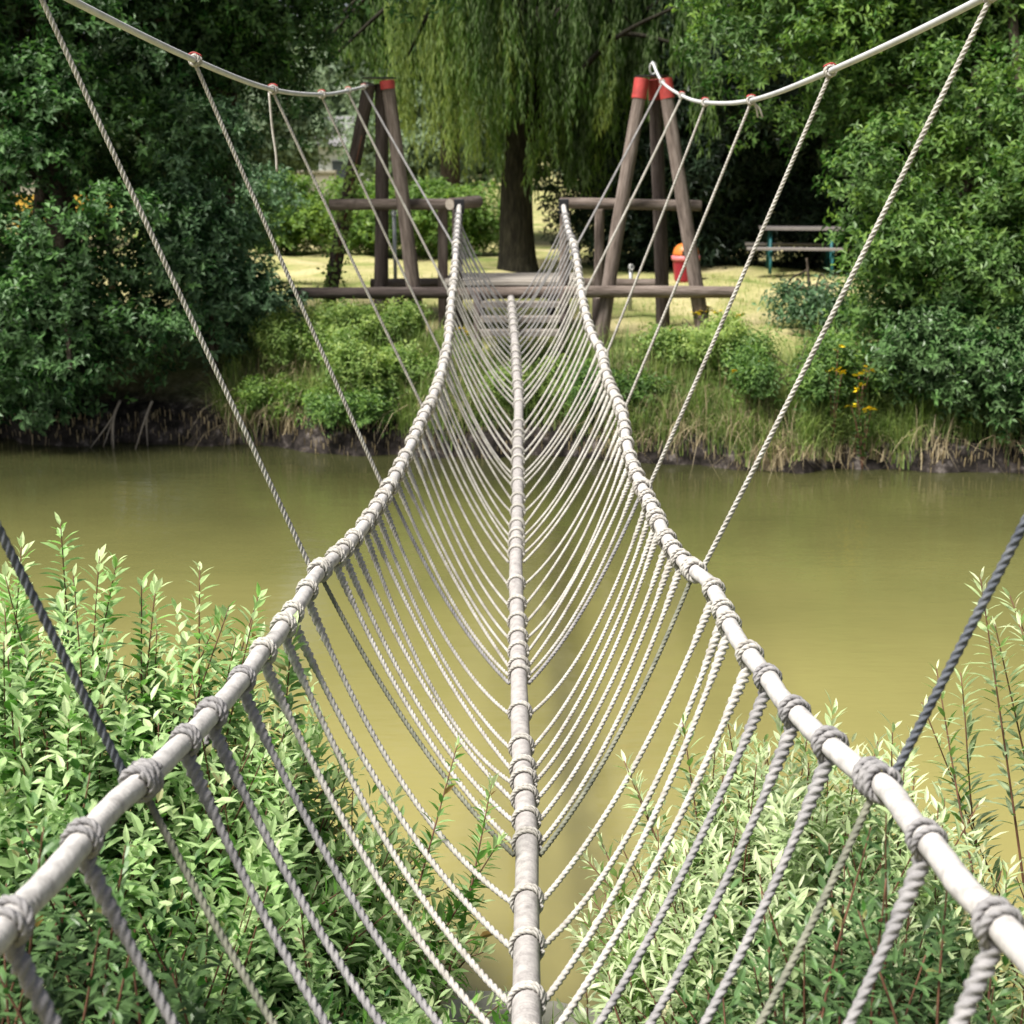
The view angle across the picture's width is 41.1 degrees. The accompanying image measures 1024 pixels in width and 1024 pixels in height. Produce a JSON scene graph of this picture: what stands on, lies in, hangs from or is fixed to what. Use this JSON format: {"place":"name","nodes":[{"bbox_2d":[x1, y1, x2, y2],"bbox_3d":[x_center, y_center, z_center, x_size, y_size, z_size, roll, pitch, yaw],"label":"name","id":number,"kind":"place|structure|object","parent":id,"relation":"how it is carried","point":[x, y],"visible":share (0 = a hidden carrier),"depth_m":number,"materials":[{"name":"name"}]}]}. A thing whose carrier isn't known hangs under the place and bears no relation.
{"place":"outdoors","nodes":[
{"label":"outdoors","id":0,"kind":"place"},
{"bbox_2d":[13,170,336,197],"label":"boundary wall","id":1,"kind":"structure","parent":0,"point":[321,175],"depth_m":54.26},
{"bbox_2d":[453,326,467,346],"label":"ragwort plant","id":2,"kind":"object","parent":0,"point":[459,335],"visible":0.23,"depth_m":13.54,"materials":[{"name":"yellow plant"}]},
{"bbox_2d":[0,438,1023,1023],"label":"water","id":3,"kind":"structure","parent":0,"point":[852,594],"depth_m":8.52,"materials":[{"name":"liquid"}]},
{"bbox_2d":[90,400,120,448],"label":"bare branch","id":4,"kind":"object","parent":3,"relation":"in","point":[112,421],"visible":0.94,"depth_m":13.10,"materials":[{"name":"wood"}]},
{"bbox_2d":[135,401,152,448],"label":"bare branch","id":5,"kind":"object","parent":3,"relation":"in","point":[148,410],"visible":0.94,"depth_m":13.09,"materials":[{"name":"wood"}]},
{"bbox_2d":[0,163,1023,473],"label":"ground","id":6,"kind":"structure","parent":0,"point":[174,397],"depth_m":13.35,"materials":[{"name":"plant"}]},
{"bbox_2d":[13,195,114,292],"bbox_3d":[-5.448,-3.186,16.780,1.250,1.389,0.133,0,15,0],"label":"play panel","id":7,"kind":"object","parent":6,"relation":"on","point":[26,205],"visible":0.03,"depth_m":16.57,"materials":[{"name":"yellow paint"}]},
{"bbox_2d":[31,92,183,198],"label":"bush","id":8,"kind":"object","parent":6,"relation":"on","point":[118,144],"visible":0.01,"depth_m":41.31,"materials":[{"name":"green plant"}]},
{"bbox_2d":[134,199,255,254],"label":"shrub","id":9,"kind":"object","parent":6,"relation":"on","point":[151,226],"depth_m":23.21,"materials":[{"name":"green plant"}]},
{"bbox_2d":[0,748,409,1023],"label":"privet bush","id":10,"kind":"object","parent":6,"relation":"on","point":[94,991],"visible":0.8,"depth_m":2.83,"materials":[{"name":"green plant"}]},
{"bbox_2d":[102,0,321,333],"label":"leaning tree","id":11,"kind":"object","parent":6,"relation":"on","point":[280,53],"visible":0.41,"depth_m":13.77,"materials":[{"name":"green plant"}]},
{"bbox_2d":[126,88,316,388],"bbox_3d":[-2.868,-2.556,13.432,1.763,3.063,1.408,-6,16,-21],"label":"elder bush","id":12,"kind":"object","parent":6,"relation":"on","point":[238,295],"visible":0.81,"depth_m":13.11,"materials":[{"name":"green plant"}]},
{"bbox_2d":[139,140,315,262],"bbox_3d":[-3.777,-3.925,18.185,2.341,2.256,1.738,0,15,0],"label":"elder bush","id":13,"kind":"object","parent":6,"relation":"on","point":[262,193],"visible":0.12,"depth_m":17.88,"materials":[{"name":"green plant"}]},
{"bbox_2d":[0,0,462,436],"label":"alder tree","id":14,"kind":"object","parent":6,"relation":"on","point":[51,264],"visible":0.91,"depth_m":12.67,"materials":[{"name":"green plant"}]},
{"bbox_2d":[0,512,497,1023],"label":"sallow bush","id":15,"kind":"object","parent":6,"relation":"on","point":[28,736],"visible":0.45,"depth_m":3.70,"materials":[{"name":"green plant"}]},
{"bbox_2d":[231,372,308,423],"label":"bank shrub","id":16,"kind":"object","parent":6,"relation":"on","point":[257,390],"visible":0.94,"depth_m":13.08,"materials":[{"name":"green plant"}]},
{"bbox_2d":[65,735,511,1023],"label":"sallow bush","id":17,"kind":"object","parent":6,"relation":"on","point":[409,1002],"visible":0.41,"depth_m":3.52,"materials":[{"name":"green plant"}]},
{"bbox_2d":[237,64,351,182],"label":"bush","id":18,"kind":"object","parent":6,"relation":"on","point":[292,158],"visible":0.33,"depth_m":44.58,"materials":[{"name":"green plant"}]},
{"bbox_2d":[241,171,353,255],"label":"shrub","id":19,"kind":"object","parent":6,"relation":"on","point":[299,223],"visible":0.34,"depth_m":23.02,"materials":[{"name":"green plant"}]},
{"bbox_2d":[247,303,374,368],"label":"bank shrub","id":20,"kind":"object","parent":6,"relation":"on","point":[272,336],"visible":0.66,"depth_m":13.39,"materials":[{"name":"green plant"}]},
{"bbox_2d":[316,116,368,184],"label":"house","id":21,"kind":"structure","parent":6,"relation":"on","point":[335,164],"depth_m":61.51,"materials":[{"name":"white paint"}]},
{"bbox_2d":[332,161,345,183],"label":"window","id":22,"kind":"structure","parent":21,"relation":"in","point":[336,165],"depth_m":61.53,"materials":[{"name":"grey glass"}]},
{"bbox_2d":[294,376,405,437],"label":"bank shrub","id":23,"kind":"object","parent":6,"relation":"on","point":[362,410],"visible":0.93,"depth_m":12.71,"materials":[{"name":"green plant"}]},
{"bbox_2d":[300,295,433,349],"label":"bank shrub","id":24,"kind":"object","parent":6,"relation":"on","point":[399,316],"visible":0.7,"depth_m":13.48,"materials":[{"name":"green plant"}]},
{"bbox_2d":[305,174,431,256],"bbox_3d":[-2.469,-4.964,23.433,2.252,1.662,1.885,0,15,0],"label":"shrub","id":25,"kind":"object","parent":6,"relation":"on","point":[362,236],"visible":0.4,"depth_m":23.03,"materials":[{"name":"green plant"}]},
{"bbox_2d":[322,77,426,340],"bbox_3d":[-1.497,-3.001,14.015,1.521,2.764,0.360,12,19,40],"label":"log tripod","id":26,"kind":"object","parent":6,"relation":"on","point":[386,106],"visible":0.61,"depth_m":13.69,"materials":[{"name":"brown wood"}]},
{"bbox_2d":[316,135,368,311],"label":"ivy","id":27,"kind":"object","parent":26,"relation":"attached to","point":[356,183],"visible":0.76,"depth_m":14.03,"materials":[{"name":"green plant"}]},
{"bbox_2d":[305,322,445,399],"bbox_3d":[-1.250,-1.330,13.075,1.407,0.972,0.860,-4,15,-17],"label":"bank shrub","id":28,"kind":"object","parent":6,"relation":"on","point":[359,363],"visible":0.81,"depth_m":12.87,"materials":[{"name":"green plant"}]},
{"bbox_2d":[304,0,464,186],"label":"background tree","id":29,"kind":"object","parent":6,"relation":"on","point":[445,172],"visible":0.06,"depth_m":25.98,"materials":[{"name":"green plant"}]},
{"bbox_2d":[391,210,396,277],"bbox_3d":[-1.343,-2.856,15.678,0.072,1.192,0.058,0,15,0],"label":"metal post","id":30,"kind":"object","parent":6,"relation":"on","point":[393,213],"visible":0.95,"depth_m":15.61,"materials":[{"name":"metal"}]},
{"bbox_2d":[0,8,813,189],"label":"distant trees","id":31,"kind":"object","parent":6,"relation":"on","point":[329,75],"depth_m":66.86,"materials":[{"name":"green plant"}]},
{"bbox_2d":[334,75,485,194],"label":"bush","id":32,"kind":"object","parent":6,"relation":"on","point":[368,166],"visible":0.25,"depth_m":42.60,"materials":[{"name":"green plant"}]},
{"bbox_2d":[396,174,500,259],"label":"shrub","id":33,"kind":"object","parent":6,"relation":"on","point":[480,226],"visible":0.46,"depth_m":23.11,"materials":[{"name":"green plant"}]},
{"bbox_2d":[438,991,552,1023],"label":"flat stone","id":34,"kind":"object","parent":6,"relation":"on","point":[482,1003],"visible":0.24,"depth_m":4.42,"materials":[{"name":"grey stone"}]},
{"bbox_2d":[115,270,906,367],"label":"lawn grass","id":35,"kind":"structure","parent":6,"relation":"on","point":[654,307],"depth_m":16.14,"materials":[{"name":"plant"}]},
{"bbox_2d":[0,0,1023,1023],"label":"rope bridge","id":36,"kind":"structure","parent":6,"relation":"on","point":[999,924],"depth_m":4.19,"materials":[{"name":"grey fabric"}]},
{"bbox_2d":[0,408,1023,473],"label":"root fringe","id":37,"kind":"object","parent":6,"relation":"hanging from","point":[334,438],"visible":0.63,"depth_m":12.73,"materials":[{"name":"brown plant"}]},
{"bbox_2d":[290,195,734,369],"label":"log platform","id":38,"kind":"structure","parent":6,"relation":"on","point":[515,285],"depth_m":13.74,"materials":[{"name":"brown wood"}]},
{"bbox_2d":[325,0,722,272],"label":"weeping willow","id":39,"kind":"object","parent":6,"relation":"on","point":[526,59],"visible":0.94,"depth_m":19.09,"materials":[{"name":"green plant"}]},
{"bbox_2d":[479,351,578,412],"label":"bank shrub","id":40,"kind":"object","parent":6,"relation":"on","point":[526,375],"visible":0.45,"depth_m":12.92,"materials":[{"name":"green plant"}]},
{"bbox_2d":[476,1000,629,1023],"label":"bank grass","id":41,"kind":"structure","parent":6,"relation":"on","point":[552,1020],"depth_m":3.85,"materials":[{"name":"green plant"}]},
{"bbox_2d":[542,1001,614,1023],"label":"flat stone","id":42,"kind":"object","parent":6,"relation":"on","point":[557,1011],"visible":0.1,"depth_m":4.39,"materials":[{"name":"grey stone"}]},
{"bbox_2d":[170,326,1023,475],"bbox_3d":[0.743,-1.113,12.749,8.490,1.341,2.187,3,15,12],"label":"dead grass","id":43,"kind":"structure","parent":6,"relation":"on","point":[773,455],"depth_m":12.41,"materials":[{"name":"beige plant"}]},
{"bbox_2d":[186,305,1023,470],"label":"bank grass","id":44,"kind":"structure","parent":6,"relation":"on","point":[822,420],"depth_m":12.62,"materials":[{"name":"green plant"}]},
{"bbox_2d":[558,358,681,423],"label":"bank shrub","id":45,"kind":"object","parent":6,"relation":"on","point":[628,385],"visible":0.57,"depth_m":12.56,"materials":[{"name":"green plant"}]},
{"bbox_2d":[628,264,633,310],"bbox_3d":[1.341,-2.493,15.463,0.072,0.628,0.058,0,15,0],"label":"metal post","id":46,"kind":"object","parent":6,"relation":"on","point":[630,267],"visible":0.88,"depth_m":15.41,"materials":[{"name":"metal"}]},
{"bbox_2d":[592,62,708,347],"bbox_3d":[1.417,-3.019,13.864,1.245,2.944,0.798,0,15,0],"label":"log tripod","id":47,"kind":"object","parent":6,"relation":"on","point":[663,103],"visible":0.76,"depth_m":13.63,"materials":[{"name":"brown wood"}]},
{"bbox_2d":[671,243,699,282],"bbox_3d":[2.370,-3.404,18.644,0.390,0.535,0.390,0,15,0],"label":"waste bin","id":48,"kind":"object","parent":6,"relation":"on","point":[678,257],"visible":0.5,"depth_m":18.53,"materials":[{"name":"red plastic"}]},
{"bbox_2d":[534,0,860,271],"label":"evergreen tree","id":49,"kind":"object","parent":6,"relation":"on","point":[725,233],"visible":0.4,"depth_m":20.25,"materials":[{"name":"green plant"}]},
{"bbox_2d":[692,306,712,318],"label":"ragwort plant","id":50,"kind":"object","parent":6,"relation":"on","point":[707,311],"visible":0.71,"depth_m":13.76,"materials":[{"name":"yellow plant"}]},
{"bbox_2d":[625,309,793,384],"bbox_3d":[1.866,-1.487,12.960,1.560,0.863,0.978,7,16,25],"label":"bank shrub","id":51,"kind":"object","parent":6,"relation":"on","point":[693,342],"visible":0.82,"depth_m":12.77,"materials":[{"name":"green plant"}]},
{"bbox_2d":[712,310,743,321],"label":"ragwort plant","id":52,"kind":"object","parent":6,"relation":"on","point":[721,313],"visible":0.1,"depth_m":13.63,"materials":[{"name":"yellow plant"}]},
{"bbox_2d":[732,360,765,408],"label":"ragwort plant","id":53,"kind":"object","parent":6,"relation":"on","point":[733,370],"visible":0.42,"depth_m":12.40,"materials":[{"name":"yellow plant"}]},
{"bbox_2d":[556,690,1023,1023],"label":"willow bush","id":54,"kind":"object","parent":6,"relation":"on","point":[647,984],"visible":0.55,"depth_m":3.54,"materials":[{"name":"green plant"}]},
{"bbox_2d":[745,225,843,273],"bbox_3d":[3.994,-3.734,19.397,1.325,0.625,1.240,2,15,8],"label":"picnic table","id":55,"kind":"object","parent":6,"relation":"on","point":[769,248],"visible":0.84,"depth_m":19.06,"materials":[{"name":"teal paint"}]},
{"bbox_2d":[715,329,875,410],"bbox_3d":[2.617,-1.174,12.377,1.490,0.909,1.132,0,15,0],"label":"bank shrub","id":56,"kind":"object","parent":6,"relation":"on","point":[746,363],"visible":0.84,"depth_m":12.21,"materials":[{"name":"green plant"}]},
{"bbox_2d":[752,258,877,337],"bbox_3d":[3.164,-2.045,13.853,1.264,1.030,1.388,-9,17,-31],"label":"snowberry bush","id":57,"kind":"object","parent":6,"relation":"on","point":[813,303],"visible":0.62,"depth_m":13.68,"materials":[{"name":"green plant"}]},
{"bbox_2d":[825,344,845,456],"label":"ragwort plant","id":58,"kind":"object","parent":6,"relation":"on","point":[836,400],"visible":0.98,"depth_m":12.10,"materials":[{"name":"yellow plant"}]},
{"bbox_2d":[664,0,1023,415],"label":"sallow tree","id":59,"kind":"object","parent":6,"relation":"on","point":[973,248],"visible":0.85,"depth_m":12.55,"materials":[{"name":"green plant"}]},
{"bbox_2d":[671,803,1018,1023],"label":"privet bush","id":60,"kind":"object","parent":6,"relation":"on","point":[839,985],"visible":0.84,"depth_m":2.88,"materials":[{"name":"green plant"}]},
{"bbox_2d":[678,3,1022,274],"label":"evergreen tree","id":61,"kind":"object","parent":6,"relation":"on","point":[800,203],"visible":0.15,"depth_m":19.85,"materials":[{"name":"green plant"}]},
{"bbox_2d":[844,387,876,469],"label":"ragwort plant","id":62,"kind":"object","parent":6,"relation":"on","point":[861,455],"visible":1,"depth_m":12.06,"materials":[{"name":"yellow plant"}]},
{"bbox_2d":[850,365,874,457],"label":"ragwort plant","id":63,"kind":"object","parent":6,"relation":"on","point":[862,384],"visible":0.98,"depth_m":12.09,"materials":[{"name":"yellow plant"}]},
{"bbox_2d":[789,325,946,422],"bbox_3d":[3.220,-1.192,12.446,1.526,1.005,1.049,0,15,0],"label":"bank shrub","id":64,"kind":"object","parent":6,"relation":"on","point":[809,386],"visible":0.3,"depth_m":12.27,"materials":[{"name":"green plant"}]},
{"bbox_2d":[852,290,1023,451],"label":"dogwood bush","id":65,"kind":"object","parent":6,"relation":"on","point":[968,376],"visible":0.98,"depth_m":11.95,"materials":[{"name":"green plant"}]},
{"bbox_2d":[912,567,1023,1023],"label":"willow bush","id":66,"kind":"object","parent":6,"relation":"on","point":[1004,748],"visible":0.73,"depth_m":3.84,"materials":[{"name":"green plant"}]}
]}

